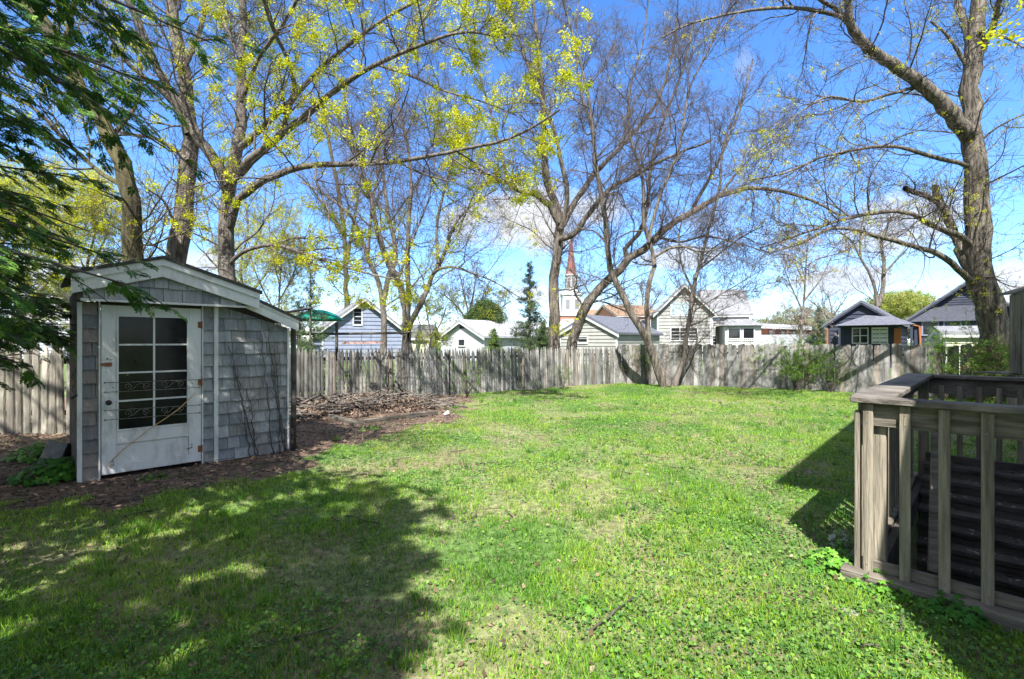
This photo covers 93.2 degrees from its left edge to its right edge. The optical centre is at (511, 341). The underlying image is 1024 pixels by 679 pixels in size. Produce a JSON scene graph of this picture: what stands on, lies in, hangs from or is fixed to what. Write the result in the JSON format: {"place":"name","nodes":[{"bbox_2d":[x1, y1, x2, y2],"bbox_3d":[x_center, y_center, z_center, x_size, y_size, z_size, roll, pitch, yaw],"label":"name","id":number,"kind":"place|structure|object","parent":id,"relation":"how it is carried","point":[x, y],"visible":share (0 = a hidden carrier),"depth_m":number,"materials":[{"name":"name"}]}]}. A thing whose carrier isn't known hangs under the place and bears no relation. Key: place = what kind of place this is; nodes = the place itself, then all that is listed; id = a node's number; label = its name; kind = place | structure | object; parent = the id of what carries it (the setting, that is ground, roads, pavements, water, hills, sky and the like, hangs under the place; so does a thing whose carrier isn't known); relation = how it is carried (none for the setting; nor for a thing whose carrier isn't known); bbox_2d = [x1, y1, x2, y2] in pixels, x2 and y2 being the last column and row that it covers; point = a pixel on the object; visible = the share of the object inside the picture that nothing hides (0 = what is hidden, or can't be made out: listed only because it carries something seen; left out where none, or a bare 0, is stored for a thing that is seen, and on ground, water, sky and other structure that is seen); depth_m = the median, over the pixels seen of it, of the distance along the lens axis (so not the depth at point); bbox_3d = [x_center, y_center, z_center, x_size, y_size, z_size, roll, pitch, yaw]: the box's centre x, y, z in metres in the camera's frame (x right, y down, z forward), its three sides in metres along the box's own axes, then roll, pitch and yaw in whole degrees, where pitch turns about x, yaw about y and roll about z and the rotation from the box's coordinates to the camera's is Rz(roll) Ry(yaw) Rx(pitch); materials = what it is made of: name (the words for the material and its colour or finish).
{"place":"outdoors","nodes":[
{"label":"outdoors","id":0,"kind":"place"},
{"bbox_2d":[281,313,305,353],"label":"white house","id":1,"kind":"structure","parent":0,"point":[296,334],"depth_m":55.67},
{"bbox_2d":[411,324,439,367],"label":"grey shed","id":2,"kind":"structure","parent":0,"point":[416,327],"depth_m":30.00,"materials":[{"name":"beige"}]},
{"bbox_2d":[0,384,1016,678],"bbox_3d":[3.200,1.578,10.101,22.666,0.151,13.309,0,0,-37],"label":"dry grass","id":3,"kind":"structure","parent":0,"point":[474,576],"depth_m":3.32,"materials":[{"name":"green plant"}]},
{"bbox_2d":[0,342,1023,678],"bbox_3d":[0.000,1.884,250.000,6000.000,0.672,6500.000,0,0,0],"label":"ground","id":4,"kind":"structure","parent":0,"point":[374,568],"depth_m":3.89,"materials":[{"name":"green plant"}]},
{"bbox_2d":[0,439,65,464],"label":"leafy weed","id":5,"kind":"object","parent":4,"relation":"on","point":[30,458],"visible":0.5,"depth_m":6.47,"materials":[{"name":"green plant"}]},
{"bbox_2d":[0,345,68,433],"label":"stockade fence","id":6,"kind":"object","parent":4,"relation":"on","point":[48,412],"visible":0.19,"depth_m":8.43,"materials":[{"name":"grey wood"}]},
{"bbox_2d":[7,456,75,487],"bbox_3d":[-5.354,1.472,5.620,0.734,0.282,0.727,0,0,0],"label":"leafy weed","id":7,"kind":"object","parent":4,"relation":"on","point":[66,471],"visible":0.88,"depth_m":5.48,"materials":[{"name":"green plant"}]},
{"bbox_2d":[0,149,88,320],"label":"yellow tree","id":8,"kind":"object","parent":4,"relation":"on","point":[8,184],"visible":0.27,"depth_m":14.83,"materials":[{"name":"grey plant"}]},
{"bbox_2d":[38,440,70,464],"bbox_3d":[-5.894,1.454,6.267,0.297,0.426,0.460,0,0,-29],"label":"cinder block","id":9,"kind":"object","parent":4,"relation":"on","point":[56,449],"depth_m":6.13,"materials":[{"name":"concrete"}]},
{"bbox_2d":[9,278,100,359],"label":"white house","id":10,"kind":"structure","parent":4,"relation":"on","point":[42,345],"depth_m":35.07,"materials":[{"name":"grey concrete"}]},
{"bbox_2d":[0,145,121,384],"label":"yellow tree","id":11,"kind":"object","parent":4,"relation":"on","point":[74,204],"visible":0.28,"depth_m":17.44,"materials":[{"name":"grey plant"}]},
{"bbox_2d":[0,88,136,391],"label":"cedar tree","id":12,"kind":"object","parent":4,"relation":"on","point":[28,330],"visible":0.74,"depth_m":5.39,"materials":[{"name":"green plant"}]},
{"bbox_2d":[0,151,174,327],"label":"yellow tree","id":13,"kind":"object","parent":4,"relation":"on","point":[96,175],"visible":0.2,"depth_m":19.03,"materials":[{"name":"grey plant"}]},
{"bbox_2d":[0,0,241,307],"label":"leaning tree","id":14,"kind":"object","parent":4,"relation":"on","point":[133,245],"visible":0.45,"depth_m":11.93,"materials":[{"name":"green plant"}]},
{"bbox_2d":[0,0,275,389],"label":"cedar tree","id":15,"kind":"object","parent":4,"relation":"on","point":[37,66],"visible":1,"depth_m":4.11,"materials":[{"name":"green plant"}]},
{"bbox_2d":[136,473,169,481],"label":"leafy weed","id":16,"kind":"object","parent":4,"relation":"on","point":[155,478],"visible":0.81,"depth_m":5.57,"materials":[{"name":"green plant"}]},
{"bbox_2d":[10,0,326,262],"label":"old tree","id":17,"kind":"object","parent":4,"relation":"on","point":[179,252],"visible":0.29,"depth_m":13.88,"materials":[{"name":"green plant"}]},
{"bbox_2d":[60,255,301,482],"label":"garden shed","id":18,"kind":"structure","parent":4,"relation":"on","point":[167,400],"depth_m":6.05,"materials":[{"name":"paint"}]},
{"bbox_2d":[100,305,202,474],"bbox_3d":[-4.368,0.555,5.909,1.024,1.970,0.118,0,0,-45],"label":"door","id":19,"kind":"structure","parent":18,"relation":"in","point":[151,415],"depth_m":5.90,"materials":[{"name":"white paint"}]},
{"bbox_2d":[228,321,291,457],"bbox_3d":[-3.501,0.651,6.760,0.846,1.904,0.027,0,0,-45],"label":"wall vine","id":20,"kind":"object","parent":18,"relation":"attached to","point":[278,407],"depth_m":6.80,"materials":[{"name":"brown plant"}]},
{"bbox_2d":[191,166,306,315],"bbox_3d":[-16.907,-4.821,30.228,8.933,13.059,4.784,0,0,0],"label":"yellow tree","id":21,"kind":"object","parent":4,"relation":"on","point":[264,236],"visible":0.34,"depth_m":30.20,"materials":[{"name":"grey plant"}]},
{"bbox_2d":[213,190,328,344],"bbox_3d":[-10.635,-2.682,21.394,5.642,8.771,3.848,0,0,30],"label":"yellow tree","id":22,"kind":"object","parent":4,"relation":"on","point":[279,269],"visible":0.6,"depth_m":21.09,"materials":[{"name":"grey plant"}]},
{"bbox_2d":[278,306,316,325],"bbox_3d":[-4.442,0.489,9.988,1.061,2.422,0.074,0,0,24],"label":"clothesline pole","id":23,"kind":"object","parent":4,"relation":"on","point":[301,309],"visible":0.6,"depth_m":9.93,"materials":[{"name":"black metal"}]},
{"bbox_2d":[289,300,308,382],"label":"spruce tree","id":24,"kind":"object","parent":4,"relation":"on","point":[298,334],"visible":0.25,"depth_m":15.48,"materials":[{"name":"green plant"}]},
{"bbox_2d":[289,271,344,388],"bbox_3d":[-5.641,-0.204,13.524,1.718,3.808,1.988,0,0,0],"label":"spruce tree","id":25,"kind":"object","parent":4,"relation":"on","point":[313,339],"visible":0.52,"depth_m":13.58,"materials":[{"name":"green plant"}]},
{"bbox_2d":[67,0,596,331],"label":"maple tree","id":26,"kind":"object","parent":4,"relation":"on","point":[236,168],"visible":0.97,"depth_m":11.33,"materials":[{"name":"yellow plant"}]},
{"bbox_2d":[270,86,400,308],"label":"bare tree","id":27,"kind":"object","parent":4,"relation":"on","point":[347,304],"visible":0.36,"depth_m":45.90,"materials":[{"name":"brown plant"}]},
{"bbox_2d":[289,347,400,398],"bbox_3d":[-4.779,0.912,12.786,3.901,1.577,0.252,0,0,-35],"label":"stockade fence","id":28,"kind":"object","parent":4,"relation":"on","point":[357,372],"visible":0.62,"depth_m":13.02,"materials":[{"name":"grey wood"}]},
{"bbox_2d":[297,310,415,376],"bbox_3d":[-5.594,0.067,17.207,4.298,2.412,1.472,0,0,-9],"label":"swing set","id":29,"kind":"object","parent":4,"relation":"on","point":[333,316],"visible":0.59,"depth_m":17.32,"materials":[{"name":"brown"}]},
{"bbox_2d":[312,297,401,360],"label":"blue house","id":30,"kind":"structure","parent":4,"relation":"on","point":[366,320],"depth_m":41.38,"materials":[{"name":"blue siding"},{"name":"grey asphalt"},{"name":"white paint"}]},
{"bbox_2d":[353,308,362,325],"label":"window","id":31,"kind":"structure","parent":30,"relation":"in","point":[358,316],"depth_m":41.23,"materials":[{"name":"white paint"}]},
{"bbox_2d":[268,45,455,371],"bbox_3d":[-7.753,-7.211,25.912,9.028,17.881,9.149,0,0,-37],"label":"bare tree","id":32,"kind":"object","parent":4,"relation":"on","point":[383,346],"visible":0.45,"depth_m":25.94,"materials":[{"name":"brown plant"}]},
{"bbox_2d":[357,425,381,430],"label":"leafy weed","id":33,"kind":"object","parent":4,"relation":"on","point":[371,427],"visible":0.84,"depth_m":8.72,"materials":[{"name":"green plant"}]},
{"bbox_2d":[325,410,437,424],"bbox_3d":[-3.331,1.550,10.829,2.764,0.090,2.047,0,0,43],"label":"timber edging","id":34,"kind":"object","parent":4,"relation":"on","point":[377,419],"visible":0.62,"depth_m":9.77,"materials":[{"name":"wood"}]},
{"bbox_2d":[289,382,475,424],"bbox_3d":[-3.584,1.405,11.411,4.990,0.692,3.092,0,0,-34],"label":"brush pile","id":35,"kind":"object","parent":4,"relation":"on","point":[387,402],"visible":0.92,"depth_m":10.81,"materials":[{"name":"brown plant"}]},
{"bbox_2d":[411,282,464,373],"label":"yellow tree","id":36,"kind":"object","parent":4,"relation":"on","point":[444,315],"visible":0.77,"depth_m":23.97,"materials":[{"name":"grey plant"}]},
{"bbox_2d":[305,12,582,382],"bbox_3d":[-3.000,-5.263,18.771,11.286,13.964,8.201,0,0,0],"label":"bare tree","id":37,"kind":"object","parent":4,"relation":"on","point":[406,309],"visible":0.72,"depth_m":18.86,"materials":[{"name":"brown plant"}]},
{"bbox_2d":[454,362,487,396],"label":"shrub","id":38,"kind":"object","parent":4,"relation":"on","point":[470,389],"visible":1,"depth_m":13.92,"materials":[{"name":"green plant"}]},
{"bbox_2d":[429,256,514,321],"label":"bare tree","id":39,"kind":"object","parent":4,"relation":"on","point":[467,289],"visible":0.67,"depth_m":61.91,"materials":[{"name":"grey plant"}]},
{"bbox_2d":[463,296,508,323],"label":"round evergreen","id":40,"kind":"object","parent":4,"relation":"on","point":[472,314],"visible":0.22,"depth_m":45.00,"materials":[{"name":"green plant"}]},
{"bbox_2d":[0,396,975,668],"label":"fallen twigs","id":41,"kind":"object","parent":4,"relation":"on","point":[138,496],"visible":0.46,"depth_m":5.52,"materials":[{"name":"brown wood"}]},
{"bbox_2d":[475,327,510,377],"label":"spruce tree","id":42,"kind":"object","parent":4,"relation":"on","point":[492,344],"visible":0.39,"depth_m":20.89,"materials":[{"name":"green plant"}]},
{"bbox_2d":[440,319,547,360],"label":"white garage","id":43,"kind":"structure","parent":4,"relation":"on","point":[472,335],"depth_m":42.02,"materials":[{"name":"wood"}]},
{"bbox_2d":[458,338,465,346],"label":"window","id":44,"kind":"structure","parent":43,"relation":"in","point":[461,341],"depth_m":41.90,"materials":[{"name":"white paint"}]},
{"bbox_2d":[401,346,618,394],"bbox_3d":[0.514,0.921,16.456,9.014,1.558,0.252,0,0,-35],"label":"stockade fence","id":45,"kind":"object","parent":4,"relation":"on","point":[537,378],"visible":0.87,"depth_m":15.97,"materials":[{"name":"grey wood"}]},
{"bbox_2d":[0,386,1023,678],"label":"clover cover","id":46,"kind":"object","parent":4,"relation":"on","point":[358,660],"visible":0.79,"depth_m":2.80,"materials":[{"name":"green plant"}]},
{"bbox_2d":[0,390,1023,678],"bbox_3d":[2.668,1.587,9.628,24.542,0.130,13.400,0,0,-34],"label":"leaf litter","id":47,"kind":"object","parent":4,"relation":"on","point":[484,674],"visible":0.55,"depth_m":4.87,"materials":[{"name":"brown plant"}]},
{"bbox_2d":[502,261,548,370],"bbox_3d":[0.816,-0.940,21.087,3.243,5.281,3.019,0,0,0],"label":"spruce tree","id":48,"kind":"object","parent":4,"relation":"on","point":[530,319],"visible":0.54,"depth_m":20.91,"materials":[{"name":"green plant"}]},
{"bbox_2d":[524,320,562,375],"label":"spruce tree","id":49,"kind":"object","parent":4,"relation":"on","point":[543,340],"visible":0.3,"depth_m":19.86,"materials":[{"name":"green plant"}]},
{"bbox_2d":[397,0,720,360],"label":"bare tree","id":50,"kind":"object","parent":4,"relation":"on","point":[560,217],"visible":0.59,"depth_m":18.88,"materials":[{"name":"brown plant"}]},
{"bbox_2d":[549,366,574,388],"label":"shrub","id":51,"kind":"object","parent":4,"relation":"on","point":[567,375],"visible":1,"depth_m":16.43,"materials":[{"name":"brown plant"}]},
{"bbox_2d":[569,595,605,617],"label":"leafy weed","id":52,"kind":"object","parent":4,"relation":"on","point":[581,600],"visible":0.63,"depth_m":2.86,"materials":[{"name":"green plant"}]},
{"bbox_2d":[616,339,634,382],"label":"shrub","id":53,"kind":"object","parent":4,"relation":"on","point":[626,375],"visible":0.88,"depth_m":18.92,"materials":[{"name":"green plant"}]},
{"bbox_2d":[614,268,672,310],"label":"bare tree","id":54,"kind":"object","parent":4,"relation":"on","point":[651,300],"visible":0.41,"depth_m":119.40,"materials":[{"name":"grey plant"}]},
{"bbox_2d":[632,330,661,383],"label":"shrub","id":55,"kind":"object","parent":4,"relation":"on","point":[648,371],"visible":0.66,"depth_m":18.43,"materials":[{"name":"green plant"}]},
{"bbox_2d":[538,0,772,386],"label":"bare tree","id":56,"kind":"object","parent":4,"relation":"on","point":[658,369],"visible":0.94,"depth_m":17.12,"materials":[{"name":"brown plant"}]},
{"bbox_2d":[544,0,862,383],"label":"leaning bare tree","id":57,"kind":"object","parent":4,"relation":"on","point":[595,292],"visible":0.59,"depth_m":18.29,"materials":[{"name":"brown plant"}]},
{"bbox_2d":[640,64,794,386],"bbox_3d":[7.131,-4.003,17.156,5.506,11.476,3.710,0,0,34],"label":"tree","id":58,"kind":"object","parent":4,"relation":"on","point":[689,320],"visible":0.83,"depth_m":17.15,"materials":[{"name":"brown plant"}]},
{"bbox_2d":[747,338,788,380],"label":"shrub","id":59,"kind":"object","parent":4,"relation":"on","point":[754,349],"visible":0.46,"depth_m":16.50,"materials":[{"name":"green plant"}]},
{"bbox_2d":[749,315,814,325],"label":"distant shrub","id":60,"kind":"object","parent":4,"relation":"on","point":[778,319],"visible":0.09,"depth_m":87.91,"materials":[{"name":"green plant"}]},
{"bbox_2d":[761,323,826,349],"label":"brick bungalow","id":61,"kind":"object","parent":4,"relation":"on","point":[766,332],"visible":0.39,"depth_m":63.64,"materials":[{"name":"white paint"}]},
{"bbox_2d":[618,343,980,397],"bbox_3d":[11.222,0.846,15.028,16.315,1.623,0.119,0,0,31],"label":"board fence","id":62,"kind":"object","parent":4,"relation":"on","point":[725,365],"visible":0.61,"depth_m":16.36,"materials":[{"name":"grey wood"}]},
{"bbox_2d":[764,303,841,323],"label":"distant shrub","id":63,"kind":"object","parent":4,"relation":"on","point":[778,313],"visible":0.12,"depth_m":107.95,"materials":[{"name":"grey plant"}]},
{"bbox_2d":[774,336,833,390],"bbox_3d":[9.370,0.695,15.633,1.790,1.820,1.102,0,0,0],"label":"shrub","id":64,"kind":"object","parent":4,"relation":"on","point":[795,378],"visible":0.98,"depth_m":15.57,"materials":[{"name":"green plant"}]},
{"bbox_2d":[754,217,866,342],"bbox_3d":[16.329,-2.748,27.069,4.734,8.914,4.644,0,0,-24],"label":"blossom tree","id":65,"kind":"object","parent":4,"relation":"on","point":[800,325],"visible":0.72,"depth_m":26.98,"materials":[{"name":"grey plant"}]},
{"bbox_2d":[802,305,826,349],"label":"spruce tree","id":66,"kind":"object","parent":4,"relation":"on","point":[820,323],"visible":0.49,"depth_m":54.74,"materials":[{"name":"green plant"}]},
{"bbox_2d":[608,0,1023,402],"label":"maple","id":67,"kind":"object","parent":4,"relation":"on","point":[972,250],"visible":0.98,"depth_m":12.45,"materials":[{"name":"brown plant"}]},
{"bbox_2d":[801,547,853,580],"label":"leafy weed","id":68,"kind":"object","parent":4,"relation":"on","point":[834,560],"visible":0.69,"depth_m":3.38,"materials":[{"name":"green plant"}]},
{"bbox_2d":[794,276,863,321],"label":"bare tree","id":69,"kind":"object","parent":4,"relation":"on","point":[828,298],"visible":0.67,"depth_m":59.92,"materials":[{"name":"grey plant"}]},
{"bbox_2d":[812,348,856,392],"bbox_3d":[10.268,0.886,15.334,1.372,1.438,0.965,0,0,-18],"label":"shrub","id":70,"kind":"object","parent":4,"relation":"on","point":[831,386],"visible":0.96,"depth_m":15.28,"materials":[{"name":"green plant"}]},
{"bbox_2d":[825,528,851,549],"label":"leafy weed","id":71,"kind":"object","parent":4,"relation":"on","point":[832,537],"visible":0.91,"depth_m":3.73,"materials":[{"name":"green plant"}]},
{"bbox_2d":[840,607,858,616],"bbox_3d":[1.981,1.589,2.841,0.118,0.022,0.118,0,0,0],"label":"flat stone","id":72,"kind":"object","parent":4,"relation":"on","point":[843,609],"visible":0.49,"depth_m":2.83,"materials":[{"name":"stone"}]},
{"bbox_2d":[799,153,958,307],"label":"bare tree","id":73,"kind":"object","parent":4,"relation":"on","point":[877,299],"visible":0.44,"depth_m":44.01,"materials":[{"name":"brown plant"}]},
{"bbox_2d":[846,568,913,603],"bbox_3d":[2.377,1.541,3.100,0.401,0.131,0.402,0,0,0],"label":"leafy weed","id":74,"kind":"object","parent":4,"relation":"on","point":[887,589],"visible":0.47,"depth_m":3.02,"materials":[{"name":"green plant"}]},
{"bbox_2d":[862,288,935,318],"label":"leafing crown","id":75,"kind":"object","parent":4,"relation":"on","point":[902,304],"visible":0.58,"depth_m":67.89,"materials":[{"name":"green plant"}]},
{"bbox_2d":[840,373,1023,633],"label":"stair railing","id":76,"kind":"object","parent":4,"relation":"on","point":[891,415],"visible":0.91,"depth_m":3.09,"materials":[{"name":"wood"}]},
{"bbox_2d":[918,319,968,399],"bbox_3d":[11.861,0.437,13.213,1.404,2.332,1.050,0,0,0],"label":"shrub","id":77,"kind":"object","parent":4,"relation":"on","point":[945,368],"visible":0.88,"depth_m":13.18,"materials":[{"name":"green plant"}]},
{"bbox_2d":[915,590,989,632],"bbox_3d":[2.554,1.541,2.800,0.357,0.127,0.359,0,0,0],"label":"leafy weed","id":78,"kind":"object","parent":4,"relation":"on","point":[972,619],"visible":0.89,"depth_m":2.73,"materials":[{"name":"green plant"}]},
{"bbox_2d":[888,452,1023,597],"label":"stair flight","id":79,"kind":"object","parent":4,"relation":"on","point":[965,514],"visible":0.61,"depth_m":4.52,"materials":[{"name":"grey wood"}]},
{"bbox_2d":[923,466,1023,583],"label":"step litter","id":80,"kind":"object","parent":79,"relation":"on","point":[968,549],"visible":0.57,"depth_m":4.44,"materials":[{"name":"brown plant"}]},
{"bbox_2d":[951,308,989,374],"bbox_3d":[12.864,0.274,13.220,1.199,2.658,1.231,0,0,-26],"label":"shrub","id":81,"kind":"object","parent":4,"relation":"on","point":[974,341],"visible":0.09,"depth_m":13.28,"materials":[{"name":"green plant"}]},
{"bbox_2d":[960,334,1023,404],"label":"shrub","id":82,"kind":"object","parent":4,"relation":"on","point":[973,365],"visible":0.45,"depth_m":12.64,"materials":[{"name":"green plant"}]},
{"bbox_2d":[966,0,1023,49],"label":"side tree","id":83,"kind":"object","parent":4,"relation":"on","point":[1004,31],"visible":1,"depth_m":7.76,"materials":[{"name":"yellow plant"}]},
{"bbox_2d":[978,286,1023,404],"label":"board screen","id":84,"kind":"object","parent":4,"relation":"on","point":[1016,332],"visible":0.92,"depth_m":8.49,"materials":[{"name":"grey wood"}]},
{"bbox_2d":[0,0,1023,341],"label":"sky","id":85,"kind":"structure","parent":0,"point":[767,44],"materials":[{"name":"blue"}]},
{"bbox_2d":[559,319,573,330],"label":"house","id":86,"kind":"structure","parent":0,"point":[564,323],"depth_m":61.45,"materials":[{"name":"white"}]},
{"bbox_2d":[560,239,654,320],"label":"church","id":87,"kind":"structure","parent":0,"point":[567,305],"depth_m":127.50,"materials":[{"name":"white wood"}]},
{"bbox_2d":[559,315,662,364],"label":"beige garage","id":88,"kind":"structure","parent":0,"point":[597,331],"depth_m":35.43,"materials":[{"name":"grey"}]},
{"bbox_2d":[577,336,588,343],"bbox_3d":[5.208,-0.150,35.703,0.950,0.600,0.100,0,0,39],"label":"window","id":89,"kind":"structure","parent":88,"relation":"in","point":[580,341],"depth_m":35.66,"materials":[{"name":"white paint"}]},
{"bbox_2d":[594,305,652,326],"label":"brick hall","id":90,"kind":"structure","parent":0,"point":[604,312],"depth_m":99.55,"materials":[{"name":"brown brick"}]},
{"bbox_2d":[650,285,769,358],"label":"beige house","id":91,"kind":"structure","parent":0,"point":[745,328],"depth_m":45.56,"materials":[{"name":"grey"}]},
{"bbox_2d":[670,301,693,316],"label":"window","id":92,"kind":"structure","parent":91,"relation":"in","point":[677,310],"depth_m":45.54,"materials":[{"name":"white paint"}]},
{"bbox_2d":[670,327,697,340],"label":"window","id":93,"kind":"structure","parent":91,"relation":"in","point":[674,328],"depth_m":45.54,"materials":[{"name":"white paint"}]},
{"bbox_2d":[727,327,740,340],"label":"window","id":94,"kind":"structure","parent":91,"relation":"in","point":[730,333],"depth_m":43.51,"materials":[{"name":"white paint"}]},
{"bbox_2d":[742,327,754,340],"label":"window","id":95,"kind":"structure","parent":91,"relation":"in","point":[747,332],"depth_m":43.26,"materials":[{"name":"glass"}]},
{"bbox_2d":[823,300,916,367],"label":"navy house","id":96,"kind":"structure","parent":0,"point":[861,322],"depth_m":30.50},
{"bbox_2d":[852,327,868,343],"bbox_3d":[22.159,-0.400,30.812,0.870,1.020,0.100,0,0,43],"label":"window","id":97,"kind":"structure","parent":96,"relation":"in","point":[858,335],"depth_m":30.78,"materials":[{"name":"white paint"}]},
{"bbox_2d":[872,327,887,343],"bbox_3d":[22.895,-0.400,30.134,0.820,1.020,0.100,0,0,43],"label":"window","id":98,"kind":"structure","parent":96,"relation":"in","point":[879,337],"depth_m":30.13,"materials":[{"name":"green paint"}]},
{"bbox_2d":[894,328,900,343],"bbox_3d":[23.525,0.375,29.527,0.350,2.450,0.020,0,0,43],"label":"door","id":99,"kind":"structure","parent":96,"relation":"in","point":[897,331],"depth_m":29.52,"materials":[{"name":"brown wood"}]},
{"bbox_2d":[928,326,979,374],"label":"cream shed","id":100,"kind":"structure","parent":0,"point":[953,331],"depth_m":21.82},
{"bbox_2d":[906,283,1008,363],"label":"navy house","id":101,"kind":"structure","parent":0,"point":[954,313],"depth_m":35.93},
{"bbox_2d":[921,321,938,335],"bbox_3d":[30.746,-1.000,35.588,1.000,1.100,0.100,0,0,42],"label":"window","id":102,"kind":"structure","parent":101,"relation":"in","point":[924,325],"depth_m":35.73,"materials":[{"name":"white"}]},
{"bbox_2d":[943,321,961,325],"bbox_3d":[31.638,-1.000,34.780,1.000,1.100,0.100,0,0,42],"label":"window","id":103,"kind":"structure","parent":101,"relation":"in","point":[945,323],"depth_m":34.81,"materials":[{"name":"grey"}]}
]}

